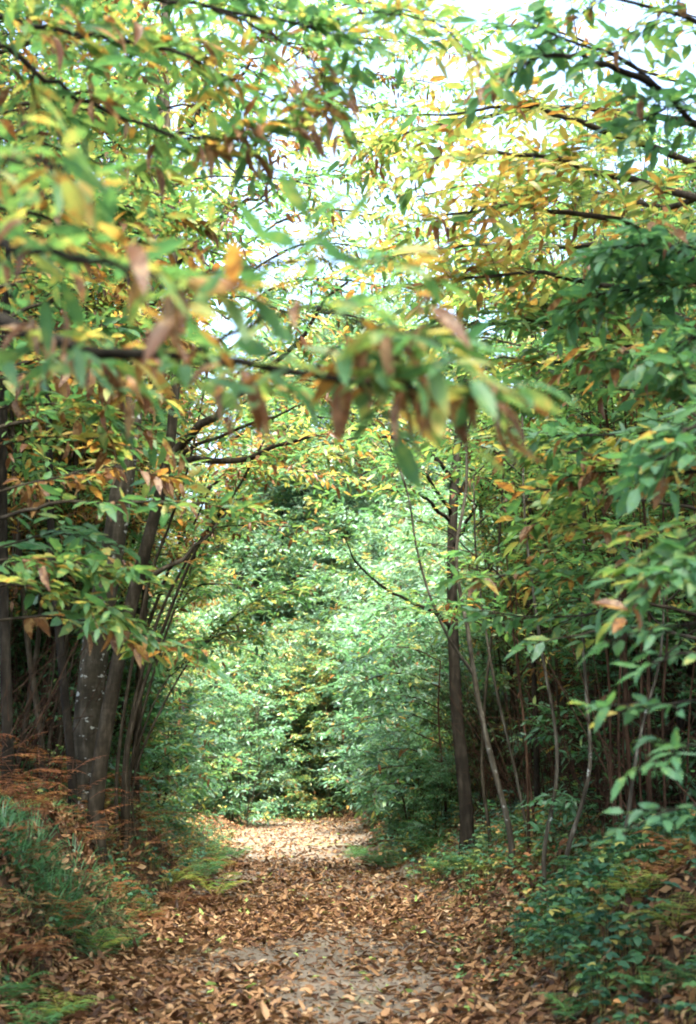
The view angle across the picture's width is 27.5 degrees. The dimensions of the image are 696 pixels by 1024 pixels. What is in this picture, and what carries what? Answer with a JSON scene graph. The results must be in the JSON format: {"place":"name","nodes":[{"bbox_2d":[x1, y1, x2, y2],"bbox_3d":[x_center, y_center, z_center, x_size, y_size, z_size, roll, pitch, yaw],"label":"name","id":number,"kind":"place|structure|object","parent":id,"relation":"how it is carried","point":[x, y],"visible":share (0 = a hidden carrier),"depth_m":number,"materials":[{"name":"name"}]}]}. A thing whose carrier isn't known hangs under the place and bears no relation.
{"place":"outdoors","nodes":[
{"label":"outdoors","id":0,"kind":"place"},
{"bbox_2d":[15,814,597,1023],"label":"path","id":1,"kind":"structure","parent":0,"point":[338,993],"depth_m":12.22,"materials":[{"name":"beige soil"}]},
{"bbox_2d":[0,782,695,1023],"bbox_3d":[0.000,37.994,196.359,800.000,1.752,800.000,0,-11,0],"label":"ground","id":2,"kind":"structure","parent":0,"point":[669,951],"depth_m":12.54,"materials":[{"name":"soil"}]},
{"bbox_2d":[0,1000,85,1023],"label":"fern","id":3,"kind":"object","parent":2,"relation":"on","point":[29,1005],"visible":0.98,"depth_m":8.64,"materials":[{"name":"green plant"}]},
{"bbox_2d":[0,12,114,526],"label":"chestnut tree","id":4,"kind":"object","parent":2,"relation":"on","point":[47,74],"visible":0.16,"depth_m":19.58,"materials":[{"name":"green plant"}]},
{"bbox_2d":[0,0,123,480],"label":"chestnut tree","id":5,"kind":"object","parent":2,"relation":"on","point":[3,9],"visible":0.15,"depth_m":16.04,"materials":[{"name":"green plant"}]},
{"bbox_2d":[7,226,135,794],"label":"chestnut tree","id":6,"kind":"object","parent":2,"relation":"on","point":[41,743],"visible":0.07,"depth_m":17.97,"materials":[{"name":"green plant"}]},
{"bbox_2d":[0,547,143,805],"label":"chestnut bush","id":7,"kind":"object","parent":2,"relation":"on","point":[44,660],"visible":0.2,"depth_m":19.42,"materials":[{"name":"brown plant"}]},
{"bbox_2d":[0,92,144,801],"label":"chestnut tree","id":8,"kind":"object","parent":2,"relation":"on","point":[5,673],"visible":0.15,"depth_m":15.00,"materials":[{"name":"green plant"}]},
{"bbox_2d":[1,283,153,799],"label":"chestnut tree","id":9,"kind":"object","parent":2,"relation":"on","point":[82,497],"visible":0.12,"depth_m":18.37,"materials":[{"name":"green plant"}]},
{"bbox_2d":[0,53,156,501],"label":"chestnut tree","id":10,"kind":"object","parent":2,"relation":"on","point":[5,81],"visible":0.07,"depth_m":21.18,"materials":[{"name":"green plant"}]},
{"bbox_2d":[0,196,163,796],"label":"chestnut tree","id":11,"kind":"object","parent":2,"relation":"on","point":[26,260],"visible":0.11,"depth_m":18.67,"materials":[{"name":"green plant"}]},
{"bbox_2d":[3,194,165,792],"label":"chestnut tree","id":12,"kind":"object","parent":2,"relation":"on","point":[138,517],"visible":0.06,"depth_m":19.49,"materials":[{"name":"green plant"}]},
{"bbox_2d":[0,68,180,821],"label":"chestnut tree","id":13,"kind":"object","parent":2,"relation":"on","point":[68,735],"visible":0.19,"depth_m":16.14,"materials":[{"name":"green plant"}]},
{"bbox_2d":[7,184,207,798],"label":"chestnut tree","id":14,"kind":"object","parent":2,"relation":"on","point":[70,580],"visible":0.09,"depth_m":19.04,"materials":[{"name":"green plant"}]},
{"bbox_2d":[0,0,219,795],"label":"chestnut tree","id":15,"kind":"object","parent":2,"relation":"on","point":[160,562],"visible":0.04,"depth_m":20.43,"materials":[{"name":"green plant"}]},
{"bbox_2d":[62,612,198,826],"bbox_3d":[-3.931,3.397,23.364,2.868,3.821,2.898,0,-11,0],"label":"chestnut bush","id":16,"kind":"object","parent":2,"relation":"on","point":[156,709],"visible":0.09,"depth_m":23.24,"materials":[{"name":"green plant"}]},
{"bbox_2d":[7,104,254,744],"bbox_3d":[-3.661,-0.538,20.274,4.260,9.602,4.718,4,-11,-20],"label":"chestnut tree","id":17,"kind":"object","parent":2,"relation":"on","point":[179,536],"visible":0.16,"depth_m":19.89,"materials":[{"name":"green plant"}]},
{"bbox_2d":[0,0,301,829],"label":"chestnut tree","id":18,"kind":"object","parent":2,"relation":"on","point":[92,666],"visible":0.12,"depth_m":16.96,"materials":[{"name":"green plant"}]},
{"bbox_2d":[19,267,294,751],"bbox_3d":[-3.758,0.452,24.557,5.330,10.162,4.621,-3,-11,14],"label":"chestnut tree","id":19,"kind":"object","parent":2,"relation":"on","point":[169,570],"visible":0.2,"depth_m":24.40,"materials":[{"name":"green plant"}]},
{"bbox_2d":[108,663,219,829],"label":"chestnut bush","id":20,"kind":"object","parent":2,"relation":"on","point":[188,693],"visible":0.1,"depth_m":25.65,"materials":[{"name":"green plant"}]},
{"bbox_2d":[0,0,342,684],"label":"chestnut tree","id":21,"kind":"object","parent":2,"relation":"on","point":[115,625],"visible":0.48,"depth_m":8.87,"materials":[{"name":"green plant"}]},
{"bbox_2d":[110,376,241,783],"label":"chestnut tree","id":22,"kind":"object","parent":2,"relation":"on","point":[194,604],"visible":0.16,"depth_m":27.84,"materials":[{"name":"green plant"}]},
{"bbox_2d":[119,610,238,836],"bbox_3d":[-4.087,4.490,28.637,3.856,5.018,4.160,3,-11,-17],"label":"chestnut bush","id":23,"kind":"object","parent":2,"relation":"on","point":[211,737],"visible":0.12,"depth_m":28.57,"materials":[{"name":"green plant"}]},
{"bbox_2d":[0,0,370,518],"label":"chestnut tree","id":24,"kind":"object","parent":2,"relation":"on","point":[196,247],"visible":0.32,"depth_m":15.17,"materials":[{"name":"green plant"}]},
{"bbox_2d":[141,570,230,806],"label":"chestnut tree","id":25,"kind":"object","parent":2,"relation":"on","point":[203,703],"visible":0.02,"depth_m":41.71,"materials":[{"name":"green plant"}]},
{"bbox_2d":[148,572,235,808],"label":"chestnut tree","id":26,"kind":"object","parent":2,"relation":"on","point":[221,610],"visible":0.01,"depth_m":46.67,"materials":[{"name":"green plant"}]},
{"bbox_2d":[131,606,258,833],"bbox_3d":[-4.288,4.827,30.984,4.356,5.618,4.003,-7,-13,33],"label":"chestnut bush","id":27,"kind":"object","parent":2,"relation":"on","point":[186,790],"visible":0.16,"depth_m":31.15,"materials":[{"name":"green plant"}]},
{"bbox_2d":[177,582,292,815],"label":"chestnut tree","id":28,"kind":"object","parent":2,"relation":"on","point":[239,607],"visible":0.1,"depth_m":55.61,"materials":[{"name":"green plant"}]},
{"bbox_2d":[157,264,319,572],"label":"chestnut tree","id":29,"kind":"object","parent":2,"relation":"on","point":[262,328],"visible":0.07,"depth_m":68.01,"materials":[{"name":"green plant"}]},
{"bbox_2d":[162,355,317,794],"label":"chestnut tree","id":30,"kind":"object","parent":2,"relation":"on","point":[277,508],"visible":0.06,"depth_m":59.36,"materials":[{"name":"green plant"}]},
{"bbox_2d":[60,51,423,859],"bbox_3d":[-1.111,-1.177,16.084,4.132,10.066,2.530,-2,-11,11],"label":"chestnut tree","id":31,"kind":"object","parent":2,"relation":"on","point":[112,699],"visible":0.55,"depth_m":16.34,"materials":[{"name":"green plant"}]},
{"bbox_2d":[180,659,307,826],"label":"chestnut bush","id":32,"kind":"object","parent":2,"relation":"on","point":[251,758],"visible":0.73,"depth_m":42.90,"materials":[{"name":"green plant"}]},
{"bbox_2d":[114,348,374,860],"bbox_3d":[-1.434,1.239,18.710,3.028,6.713,6.420,2,-11,-13],"label":"chestnut tree","id":33,"kind":"object","parent":2,"relation":"on","point":[213,527],"visible":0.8,"depth_m":18.94,"materials":[{"name":"green plant"}]},
{"bbox_2d":[181,626,334,817],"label":"chestnut tree","id":34,"kind":"object","parent":2,"relation":"on","point":[249,670],"visible":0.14,"depth_m":52.45,"materials":[{"name":"green plant"}]},
{"bbox_2d":[193,543,323,805],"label":"chestnut tree","id":35,"kind":"object","parent":2,"relation":"on","point":[254,583],"visible":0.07,"depth_m":58.27,"materials":[{"name":"green plant"}]},
{"bbox_2d":[191,298,360,687],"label":"chestnut tree","id":36,"kind":"object","parent":2,"relation":"on","point":[260,559],"visible":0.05,"depth_m":60.54,"materials":[{"name":"green plant"}]},
{"bbox_2d":[210,635,349,818],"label":"chestnut tree","id":37,"kind":"object","parent":2,"relation":"on","point":[280,760],"visible":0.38,"depth_m":50.65,"materials":[{"name":"green plant"}]},
{"bbox_2d":[215,353,358,642],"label":"chestnut tree","id":38,"kind":"object","parent":2,"relation":"on","point":[291,491],"visible":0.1,"depth_m":59.77,"materials":[{"name":"green plant"}]},
{"bbox_2d":[78,0,499,817],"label":"chestnut tree","id":39,"kind":"object","parent":2,"relation":"on","point":[386,104],"visible":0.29,"depth_m":22.29,"materials":[{"name":"green plant"}]},
{"bbox_2d":[0,0,581,490],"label":"chestnut tree","id":40,"kind":"object","parent":2,"relation":"on","point":[386,374],"visible":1,"depth_m":3.56,"materials":[{"name":"green plant"}]},
{"bbox_2d":[233,604,362,817],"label":"chestnut tree","id":41,"kind":"object","parent":2,"relation":"on","point":[302,626],"visible":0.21,"depth_m":51.81,"materials":[{"name":"green plant"}]},
{"bbox_2d":[251,540,354,782],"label":"chestnut tree","id":42,"kind":"object","parent":2,"relation":"on","point":[304,564],"visible":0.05,"depth_m":55.91,"materials":[{"name":"green plant"}]},
{"bbox_2d":[251,629,375,817],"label":"chestnut tree","id":43,"kind":"object","parent":2,"relation":"on","point":[322,801],"visible":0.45,"depth_m":49.68,"materials":[{"name":"green plant"}]},
{"bbox_2d":[256,498,401,786],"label":"chestnut tree","id":44,"kind":"object","parent":2,"relation":"on","point":[302,544],"visible":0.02,"depth_m":57.03,"materials":[{"name":"green plant"}]},
{"bbox_2d":[0,731,669,959],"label":"dead bracken","id":45,"kind":"object","parent":2,"relation":"on","point":[52,785],"visible":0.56,"depth_m":15.11,"materials":[{"name":"brown plant"}]},
{"bbox_2d":[234,256,438,659],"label":"chestnut tree","id":46,"kind":"object","parent":2,"relation":"on","point":[258,552],"visible":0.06,"depth_m":58.98,"materials":[{"name":"green plant"}]},
{"bbox_2d":[0,790,695,1023],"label":"fallen leaves","id":47,"kind":"object","parent":2,"relation":"on","point":[263,913],"visible":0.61,"depth_m":12.12,"materials":[{"name":"brown plant"}]},
{"bbox_2d":[0,777,695,1023],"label":"undergrowth","id":48,"kind":"object","parent":2,"relation":"on","point":[569,880],"visible":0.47,"depth_m":11.74,"materials":[{"name":"green plant"}]},
{"bbox_2d":[0,527,695,1023],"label":"brushwood","id":49,"kind":"object","parent":2,"relation":"on","point":[490,783],"visible":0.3,"depth_m":16.39,"materials":[{"name":"brown plant"}]},
{"bbox_2d":[0,794,695,1022],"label":"grass","id":50,"kind":"structure","parent":2,"relation":"on","point":[12,816],"depth_m":12.65,"materials":[{"name":"green plant"}]},
{"bbox_2d":[283,540,415,808],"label":"chestnut tree","id":51,"kind":"object","parent":2,"relation":"on","point":[310,641],"visible":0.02,"depth_m":50.15,"materials":[{"name":"green plant"}]},
{"bbox_2d":[262,282,440,729],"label":"chestnut tree","id":52,"kind":"object","parent":2,"relation":"on","point":[300,513],"visible":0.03,"depth_m":56.26,"materials":[{"name":"green plant"}]},
{"bbox_2d":[257,279,448,714],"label":"chestnut tree","id":53,"kind":"object","parent":2,"relation":"on","point":[288,571],"visible":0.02,"depth_m":57.27,"materials":[{"name":"green plant"}]},
{"bbox_2d":[261,322,465,762],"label":"chestnut tree","id":54,"kind":"object","parent":2,"relation":"on","point":[319,467],"visible":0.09,"depth_m":55.03,"materials":[{"name":"green plant"}]},
{"bbox_2d":[285,290,452,762],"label":"chestnut tree","id":55,"kind":"object","parent":2,"relation":"on","point":[362,502],"visible":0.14,"depth_m":50.44,"materials":[{"name":"green plant"}]},
{"bbox_2d":[315,631,430,828],"bbox_3d":[1.164,6.061,39.581,4.177,5.437,4.506,1,-11,-5],"label":"chestnut bush","id":56,"kind":"object","parent":2,"relation":"on","point":[322,734],"visible":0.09,"depth_m":39.13,"materials":[{"name":"green plant"}]},
{"bbox_2d":[300,637,446,829],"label":"chestnut sapling","id":57,"kind":"object","parent":2,"relation":"on","point":[378,676],"visible":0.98,"depth_m":24.24,"materials":[{"name":"green plant"}]},
{"bbox_2d":[309,506,444,796],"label":"chestnut tree","id":58,"kind":"object","parent":2,"relation":"on","point":[375,562],"visible":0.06,"depth_m":46.09,"materials":[{"name":"green plant"}]},
{"bbox_2d":[315,604,470,804],"bbox_3d":[1.563,5.269,37.730,4.853,5.855,4.498,9,-14,-39],"label":"chestnut bush","id":59,"kind":"object","parent":2,"relation":"on","point":[343,626],"visible":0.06,"depth_m":37.89,"materials":[{"name":"green plant"}]},
{"bbox_2d":[318,648,486,842],"bbox_3d":[1.132,5.354,32.630,3.986,4.809,3.695,-7,-13,34],"label":"chestnut bush","id":60,"kind":"object","parent":2,"relation":"on","point":[360,747],"visible":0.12,"depth_m":32.47,"materials":[{"name":"green plant"}]},
{"bbox_2d":[323,503,489,782],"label":"chestnut tree","id":61,"kind":"object","parent":2,"relation":"on","point":[374,535],"visible":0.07,"depth_m":40.90,"materials":[{"name":"green plant"}]},
{"bbox_2d":[356,700,476,847],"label":"chestnut bush","id":62,"kind":"object","parent":2,"relation":"on","point":[395,829],"visible":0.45,"depth_m":26.43,"materials":[{"name":"green plant"}]},
{"bbox_2d":[316,577,521,820],"bbox_3d":[1.726,4.123,29.682,4.506,5.437,4.177,-3,-11,16],"label":"chestnut bush","id":63,"kind":"object","parent":2,"relation":"on","point":[371,692],"visible":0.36,"depth_m":29.33,"materials":[{"name":"green plant"}]},
{"bbox_2d":[282,177,561,866],"bbox_3d":[0.928,-0.138,19.878,4.205,10.124,2.859,3,-11,-13],"label":"chestnut tree","id":64,"kind":"object","parent":2,"relation":"on","point":[466,815],"visible":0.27,"depth_m":20.21,"materials":[{"name":"green plant"}]},
{"bbox_2d":[339,505,511,801],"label":"chestnut tree","id":65,"kind":"object","parent":2,"relation":"on","point":[430,539],"visible":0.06,"depth_m":35.83,"materials":[{"name":"green plant"}]},
{"bbox_2d":[400,747,473,843],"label":"chestnut bush","id":66,"kind":"object","parent":2,"relation":"on","point":[429,770],"visible":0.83,"depth_m":24.00,"materials":[{"name":"green plant"}]},
{"bbox_2d":[343,343,544,869],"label":"chestnut tree","id":67,"kind":"object","parent":2,"relation":"on","point":[471,668],"visible":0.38,"depth_m":16.30,"materials":[{"name":"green plant"}]},
{"bbox_2d":[388,684,506,832],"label":"chestnut bush","id":68,"kind":"object","parent":2,"relation":"on","point":[442,731],"visible":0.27,"depth_m":26.52,"materials":[{"name":"green plant"}]},
{"bbox_2d":[355,511,545,818],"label":"chestnut tree","id":69,"kind":"object","parent":2,"relation":"on","point":[407,569],"visible":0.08,"depth_m":31.72,"materials":[{"name":"green plant"}]},
{"bbox_2d":[362,460,542,758],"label":"chestnut tree","id":70,"kind":"object","parent":2,"relation":"on","point":[429,491],"visible":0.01,"depth_m":45.52,"materials":[{"name":"green plant"}]},
{"bbox_2d":[386,581,523,810],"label":"chestnut tree","id":71,"kind":"object","parent":2,"relation":"on","point":[430,669],"visible":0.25,"depth_m":28.11,"materials":[{"name":"green plant"}]},
{"bbox_2d":[360,427,589,836],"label":"chestnut sapling","id":72,"kind":"object","parent":2,"relation":"on","point":[427,526],"visible":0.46,"depth_m":17.46,"materials":[{"name":"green plant"}]},
{"bbox_2d":[406,256,559,789],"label":"chestnut tree","id":73,"kind":"object","parent":2,"relation":"on","point":[480,638],"visible":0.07,"depth_m":25.11,"materials":[{"name":"green plant"}]},
{"bbox_2d":[392,510,612,847],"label":"chestnut sapling","id":74,"kind":"object","parent":2,"relation":"on","point":[478,560],"visible":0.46,"depth_m":16.54,"materials":[{"name":"green plant"}]},
{"bbox_2d":[416,381,602,847],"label":"chestnut sapling","id":75,"kind":"object","parent":2,"relation":"on","point":[496,479],"visible":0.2,"depth_m":18.90,"materials":[{"name":"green plant"}]},
{"bbox_2d":[404,533,617,840],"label":"chestnut sapling","id":76,"kind":"object","parent":2,"relation":"on","point":[452,553],"visible":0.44,"depth_m":16.66,"materials":[{"name":"green plant"}]},
{"bbox_2d":[327,28,695,449],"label":"chestnut tree","id":77,"kind":"object","parent":2,"relation":"on","point":[526,111],"visible":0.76,"depth_m":10.73,"materials":[{"name":"green plant"}]},
{"bbox_2d":[334,0,695,483],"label":"chestnut tree","id":78,"kind":"object","parent":2,"relation":"on","point":[381,208],"visible":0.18,"depth_m":17.27,"materials":[{"name":"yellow plant"}]},
{"bbox_2d":[410,335,633,895],"bbox_3d":[1.786,1.069,14.463,2.414,5.813,1.445,-1,-11,5],"label":"chestnut sapling","id":79,"kind":"object","parent":2,"relation":"on","point":[457,447],"visible":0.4,"depth_m":14.56,"materials":[{"name":"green plant"}]},
{"bbox_2d":[436,271,613,814],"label":"chestnut tree","id":80,"kind":"object","parent":2,"relation":"on","point":[536,757],"visible":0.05,"depth_m":18.86,"materials":[{"name":"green plant"}]},
{"bbox_2d":[464,431,590,807],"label":"chestnut tree","id":81,"kind":"object","parent":2,"relation":"on","point":[526,670],"visible":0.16,"depth_m":20.47,"materials":[{"name":"green plant"}]},
{"bbox_2d":[400,288,677,798],"bbox_3d":[3.174,0.634,22.119,4.488,8.557,3.891,-3,-11,17],"label":"chestnut tree","id":82,"kind":"object","parent":2,"relation":"on","point":[487,525],"visible":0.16,"depth_m":22.00,"materials":[{"name":"green plant"}]},
{"bbox_2d":[446,210,649,798],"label":"chestnut tree","id":83,"kind":"object","parent":2,"relation":"on","point":[489,546],"visible":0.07,"depth_m":20.31,"materials":[{"name":"green plant"}]},
{"bbox_2d":[475,604,638,812],"bbox_3d":[3.562,2.813,20.843,3.033,3.998,3.002,4,-11,-20],"label":"chestnut bush","id":84,"kind":"object","parent":2,"relation":"on","point":[520,742],"visible":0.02,"depth_m":20.57,"materials":[{"name":"green plant"}]},
{"bbox_2d":[436,279,695,661],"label":"chestnut tree","id":85,"kind":"object","parent":2,"relation":"on","point":[576,357],"visible":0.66,"depth_m":9.16,"materials":[{"name":"green plant"}]},
{"bbox_2d":[453,0,695,644],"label":"chestnut tree","id":86,"kind":"object","parent":2,"relation":"on","point":[666,458],"visible":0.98,"depth_m":6.88,"materials":[{"name":"green plant"}]},
{"bbox_2d":[488,68,665,345],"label":"chestnut tree","id":87,"kind":"object","parent":2,"relation":"on","point":[608,89],"visible":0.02,"depth_m":40.47,"materials":[{"name":"plant"}]},
{"bbox_2d":[487,339,674,820],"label":"chestnut tree","id":88,"kind":"object","parent":2,"relation":"on","point":[525,610],"visible":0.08,"depth_m":17.10,"materials":[{"name":"green plant"}]},
{"bbox_2d":[469,362,695,873],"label":"chestnut sapling","id":89,"kind":"object","parent":2,"relation":"on","point":[614,416],"visible":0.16,"depth_m":14.05,"materials":[{"name":"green plant"}]},
{"bbox_2d":[480,379,694,813],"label":"chestnut tree","id":90,"kind":"object","parent":2,"relation":"on","point":[543,612],"visible":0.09,"depth_m":18.19,"materials":[{"name":"green plant"}]},
{"bbox_2d":[484,142,695,805],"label":"chestnut tree","id":91,"kind":"object","parent":2,"relation":"on","point":[535,256],"visible":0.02,"depth_m":18.59,"materials":[{"name":"green plant"}]},
{"bbox_2d":[492,120,693,833],"bbox_3d":[2.936,-0.387,15.799,3.039,8.190,2.602,4,-11,-19],"label":"chestnut tree","id":92,"kind":"object","parent":2,"relation":"on","point":[593,417],"visible":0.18,"depth_m":15.28,"materials":[{"name":"green plant"}]},
{"bbox_2d":[505,277,681,824],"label":"chestnut tree","id":93,"kind":"object","parent":2,"relation":"on","point":[547,588],"visible":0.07,"depth_m":16.88,"materials":[{"name":"green plant"}]},
{"bbox_2d":[510,1,695,837],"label":"chestnut tree","id":94,"kind":"object","parent":2,"relation":"on","point":[625,732],"visible":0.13,"depth_m":14.32,"materials":[{"name":"green plant"}]},
{"bbox_2d":[513,543,695,853],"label":"chestnut bush","id":95,"kind":"object","parent":2,"relation":"on","point":[542,718],"visible":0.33,"depth_m":14.83,"materials":[{"name":"green plant"}]},
{"bbox_2d":[518,537,695,813],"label":"chestnut bush","id":96,"kind":"object","parent":2,"relation":"on","point":[562,680],"visible":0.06,"depth_m":18.39,"materials":[{"name":"green plant"}]},
{"bbox_2d":[528,511,695,852],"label":"chestnut sapling","id":97,"kind":"object","parent":2,"relation":"on","point":[596,544],"visible":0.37,"depth_m":12.28,"materials":[{"name":"green plant"}]},
{"bbox_2d":[530,147,695,838],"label":"chestnut tree","id":98,"kind":"object","parent":2,"relation":"on","point":[642,517],"visible":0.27,"depth_m":13.67,"materials":[{"name":"green plant"}]},
{"bbox_2d":[554,412,695,825],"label":"chestnut tree","id":99,"kind":"object","parent":2,"relation":"on","point":[681,725],"visible":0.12,"depth_m":14.84,"materials":[{"name":"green plant"}]},
{"bbox_2d":[555,262,695,805],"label":"chestnut tree","id":100,"kind":"object","parent":2,"relation":"on","point":[633,544],"visible":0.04,"depth_m":16.29,"materials":[{"name":"green plant"}]},
{"bbox_2d":[593,864,668,899],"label":"fern","id":101,"kind":"object","parent":2,"relation":"on","point":[632,887],"visible":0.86,"depth_m":10.11,"materials":[{"name":"plant"}]},
{"bbox_2d":[568,552,695,845],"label":"chestnut sapling","id":102,"kind":"object","parent":2,"relation":"on","point":[674,743],"visible":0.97,"depth_m":5.22,"materials":[{"name":"green plant"}]},
{"bbox_2d":[602,210,695,708],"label":"chestnut tree","id":103,"kind":"object","parent":2,"relation":"on","point":[690,512],"visible":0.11,"depth_m":15.10,"materials":[{"name":"green plant"}]},
{"bbox_2d":[0,0,695,756],"label":"sky","id":104,"kind":"structure","parent":0,"point":[625,18],"materials":[{"name":"white"}]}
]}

